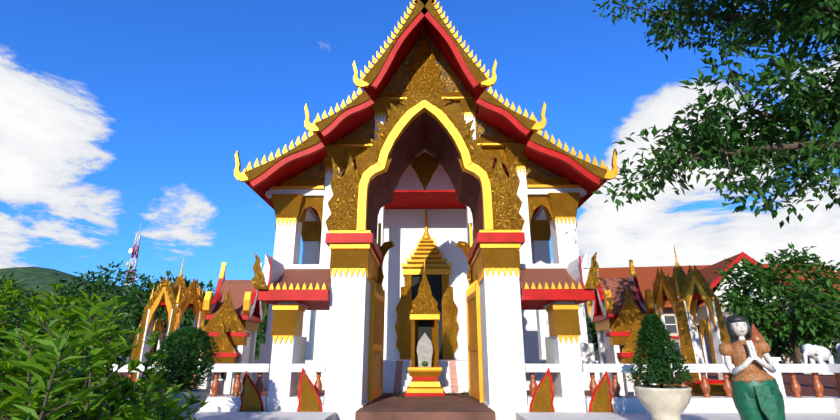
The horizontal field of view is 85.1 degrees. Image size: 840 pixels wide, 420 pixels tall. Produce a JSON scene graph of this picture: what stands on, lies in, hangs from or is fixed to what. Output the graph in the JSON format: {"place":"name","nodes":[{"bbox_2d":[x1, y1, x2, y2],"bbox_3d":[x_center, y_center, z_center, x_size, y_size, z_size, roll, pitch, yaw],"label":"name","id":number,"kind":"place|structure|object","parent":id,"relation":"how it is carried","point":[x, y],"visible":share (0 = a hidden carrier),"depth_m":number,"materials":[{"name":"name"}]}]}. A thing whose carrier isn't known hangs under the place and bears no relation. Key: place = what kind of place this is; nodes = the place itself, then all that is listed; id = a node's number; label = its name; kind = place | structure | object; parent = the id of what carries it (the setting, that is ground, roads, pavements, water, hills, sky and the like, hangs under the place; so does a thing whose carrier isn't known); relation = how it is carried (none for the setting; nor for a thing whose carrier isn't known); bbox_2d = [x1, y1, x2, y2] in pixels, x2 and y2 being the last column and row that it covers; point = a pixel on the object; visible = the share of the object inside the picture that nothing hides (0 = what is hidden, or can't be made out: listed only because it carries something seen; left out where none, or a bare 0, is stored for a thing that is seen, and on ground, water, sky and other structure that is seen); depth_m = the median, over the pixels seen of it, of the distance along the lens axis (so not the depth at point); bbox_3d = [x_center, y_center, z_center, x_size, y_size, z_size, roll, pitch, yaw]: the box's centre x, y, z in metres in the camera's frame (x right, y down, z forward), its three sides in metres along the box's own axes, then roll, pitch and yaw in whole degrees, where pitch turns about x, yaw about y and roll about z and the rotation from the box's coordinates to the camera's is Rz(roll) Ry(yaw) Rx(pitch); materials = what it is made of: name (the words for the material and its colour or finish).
{"place":"outdoors","nodes":[
{"label":"outdoors","id":0,"kind":"place"},
{"bbox_2d":[0,276,43,344],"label":"tree","id":1,"kind":"object","parent":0,"point":[27,294],"visible":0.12,"depth_m":31.70,"materials":[{"name":"green plant"}]},
{"bbox_2d":[124,224,140,313],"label":"telecom mast","id":2,"kind":"object","parent":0,"point":[131,250],"visible":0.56,"depth_m":153.24,"materials":[{"name":"white metal"}]},
{"bbox_2d":[0,267,268,354],"bbox_3d":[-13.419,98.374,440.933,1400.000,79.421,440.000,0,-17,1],"label":"forested hills","id":3,"kind":"structure","parent":0,"point":[35,277],"depth_m":379.20,"materials":[{"name":"green plant"}]},
{"bbox_2d":[126,317,164,372],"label":"arch pavilion","id":4,"kind":"structure","parent":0,"point":[157,324],"depth_m":23.41,"materials":[{"name":"gold paint"}]},
{"bbox_2d":[132,258,204,389],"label":"arch pavilion","id":5,"kind":"structure","parent":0,"point":[176,299],"depth_m":10.93,"materials":[{"name":"gold paint"}]},
{"bbox_2d":[198,262,265,394],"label":"small pavilion","id":6,"kind":"structure","parent":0,"point":[234,311],"depth_m":11.34,"materials":[{"name":"gold paint"}]},
{"bbox_2d":[0,0,839,293],"label":"sky","id":7,"kind":"structure","parent":0,"point":[117,116],"materials":[{"name":"blue"}]},
{"bbox_2d":[5,372,838,395],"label":"courtyard floor","id":8,"kind":"structure","parent":0,"point":[805,381],"depth_m":13.86,"materials":[{"name":"ceramic"}]},
{"bbox_2d":[13,261,165,355],"bbox_3d":[-22.140,7.511,32.493,9.788,8.036,9.642,0,-17,1],"label":"tree","id":9,"kind":"object","parent":8,"relation":"on","point":[97,286],"visible":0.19,"depth_m":32.34,"materials":[{"name":"green plant"}]},
{"bbox_2d":[107,270,216,360],"bbox_3d":[-16.351,7.546,30.106,7.903,6.769,8.201,12,-21,-33],"label":"tree","id":10,"kind":"object","parent":8,"relation":"on","point":[137,313],"visible":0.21,"depth_m":28.84,"materials":[{"name":"green plant"}]},
{"bbox_2d":[211,278,268,353],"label":"tree","id":11,"kind":"object","parent":8,"relation":"on","point":[263,331],"visible":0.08,"depth_m":50.46,"materials":[{"name":"green plant"}]},
{"bbox_2d":[254,303,268,359],"bbox_3d":[-10.444,8.620,35.106,8.060,7.476,7.589,14,-22,-38],"label":"tree","id":12,"kind":"object","parent":8,"relation":"on","point":[261,341],"depth_m":33.43,"materials":[{"name":"green plant"}]},
{"bbox_2d":[405,254,444,395],"bbox_3d":[0.118,2.785,11.375,0.920,3.350,0.920,0,-17,1],"label":"small shrine","id":13,"kind":"object","parent":8,"relation":"on","point":[424,368],"visible":1,"depth_m":11.09,"materials":[{"name":"gold paint"}]},
{"bbox_2d":[380,391,469,397],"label":"sandals on floor","id":14,"kind":"object","parent":8,"relation":"on","point":[395,395],"visible":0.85,"depth_m":10.45,"materials":[{"name":"metal"}]},
{"bbox_2d":[252,29,601,392],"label":"temple wall","id":15,"kind":"structure","parent":8,"relation":"on","point":[550,201],"depth_m":14.58,"materials":[{"name":"white paint"}]},
{"bbox_2d":[234,0,617,220],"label":"temple roof","id":16,"kind":"structure","parent":15,"relation":"attached to","point":[357,112],"depth_m":13.76,"materials":[{"name":"red tile"}]},
{"bbox_2d":[395,208,458,359],"bbox_3d":[0.223,2.112,15.406,2.080,5.552,0.360,0,-17,1],"label":"door surround","id":17,"kind":"object","parent":15,"relation":"on","point":[438,271],"visible":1,"depth_m":15.12,"materials":[{"name":"gold metal"}]},
{"bbox_2d":[586,314,651,357],"bbox_3d":[13.994,8.710,31.438,4.824,5.105,4.906,6,-18,-20],"label":"tree","id":18,"kind":"object","parent":8,"relation":"on","point":[591,330],"visible":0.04,"depth_m":32.32,"materials":[{"name":"green plant"}]},
{"bbox_2d":[714,243,839,363],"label":"tree","id":19,"kind":"object","parent":8,"relation":"on","point":[763,317],"visible":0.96,"depth_m":26.24,"materials":[{"name":"green plant"}]},
{"bbox_2d":[801,344,834,374],"bbox_3d":[17.380,6.529,20.088,2.002,1.282,0.780,6,-18,-18],"label":"elephant statue","id":20,"kind":"object","parent":8,"relation":"on","point":[819,354],"visible":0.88,"depth_m":19.95,"materials":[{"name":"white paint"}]},
{"bbox_2d":[835,343,839,353],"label":"elephant statue","id":21,"kind":"object","parent":8,"relation":"on","point":[837,347],"visible":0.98,"depth_m":21.16,"materials":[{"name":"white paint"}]},
{"bbox_2d":[587,260,655,395],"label":"small pavilion","id":22,"kind":"structure","parent":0,"point":[618,309],"depth_m":11.16,"materials":[{"name":"gold paint"}]},
{"bbox_2d":[651,247,733,395],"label":"arch pavilion","id":23,"kind":"structure","parent":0,"point":[681,291],"depth_m":10.31,"materials":[{"name":"gold paint"}]},
{"bbox_2d":[699,317,730,372],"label":"arch pavilion","id":24,"kind":"structure","parent":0,"point":[704,327],"depth_m":22.92,"materials":[{"name":"paint"}]},
{"bbox_2d":[826,364,839,412],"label":"balustrade","id":25,"kind":"object","parent":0,"point":[833,368],"visible":0.75,"depth_m":8.17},
{"label":"ground","id":26,"kind":"structure","parent":0,"visible":0},
{"bbox_2d":[0,273,46,346],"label":"tree","id":27,"kind":"object","parent":26,"relation":"on","point":[22,283],"visible":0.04,"depth_m":41.86,"materials":[{"name":"green plant"}]},
{"bbox_2d":[0,277,209,419],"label":"shrub","id":28,"kind":"object","parent":26,"relation":"on","point":[50,369],"visible":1,"depth_m":3.26,"materials":[{"name":"green plant"}]},
{"bbox_2d":[79,284,192,360],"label":"tree","id":29,"kind":"object","parent":26,"relation":"on","point":[121,307],"depth_m":52.55,"materials":[{"name":"green plant"}]},
{"bbox_2d":[90,273,190,360],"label":"tree","id":30,"kind":"object","parent":26,"relation":"on","point":[144,279],"visible":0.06,"depth_m":42.98,"materials":[{"name":"green plant"}]},
{"bbox_2d":[1,324,839,412],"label":"balustrade","id":31,"kind":"object","parent":26,"relation":"on","point":[797,402],"visible":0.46,"depth_m":8.40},
{"bbox_2d":[239,87,613,419],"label":"entrance portico","id":32,"kind":"structure","parent":26,"relation":"on","point":[345,287],"depth_m":9.06,"materials":[{"name":"white paint"}]},
{"bbox_2d":[71,411,839,419],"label":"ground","id":33,"kind":"structure","parent":26,"relation":"on","point":[519,416],"depth_m":7.65,"materials":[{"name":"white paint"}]},
{"bbox_2d":[149,326,222,419],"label":"topiary pot","id":34,"kind":"object","parent":33,"relation":"on","point":[181,363],"visible":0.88,"depth_m":6.53,"materials":[{"name":"green plant"}]},
{"bbox_2d":[622,313,698,419],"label":"topiary pot","id":35,"kind":"object","parent":33,"relation":"on","point":[662,401],"visible":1,"depth_m":6.40,"materials":[{"name":"green plant"}]},
{"bbox_2d":[584,252,839,363],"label":"monastery building","id":36,"kind":"structure","parent":26,"relation":"on","point":[645,275],"depth_m":36.47,"materials":[{"name":"red tile"}]},
{"bbox_2d":[592,0,839,228],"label":"overhanging tree","id":37,"kind":"object","parent":26,"relation":"on","point":[797,20],"visible":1,"depth_m":6.87,"materials":[{"name":"green plant"}]},
{"bbox_2d":[719,315,784,419],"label":"wai greeting statue","id":38,"kind":"object","parent":26,"relation":"on","point":[757,394],"visible":1,"depth_m":5.20,"materials":[{"name":"green paint"}]},
{"bbox_2d":[757,278,839,363],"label":"tree","id":39,"kind":"object","parent":26,"relation":"on","point":[778,348],"visible":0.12,"depth_m":31.69,"materials":[{"name":"green plant"}]}
]}

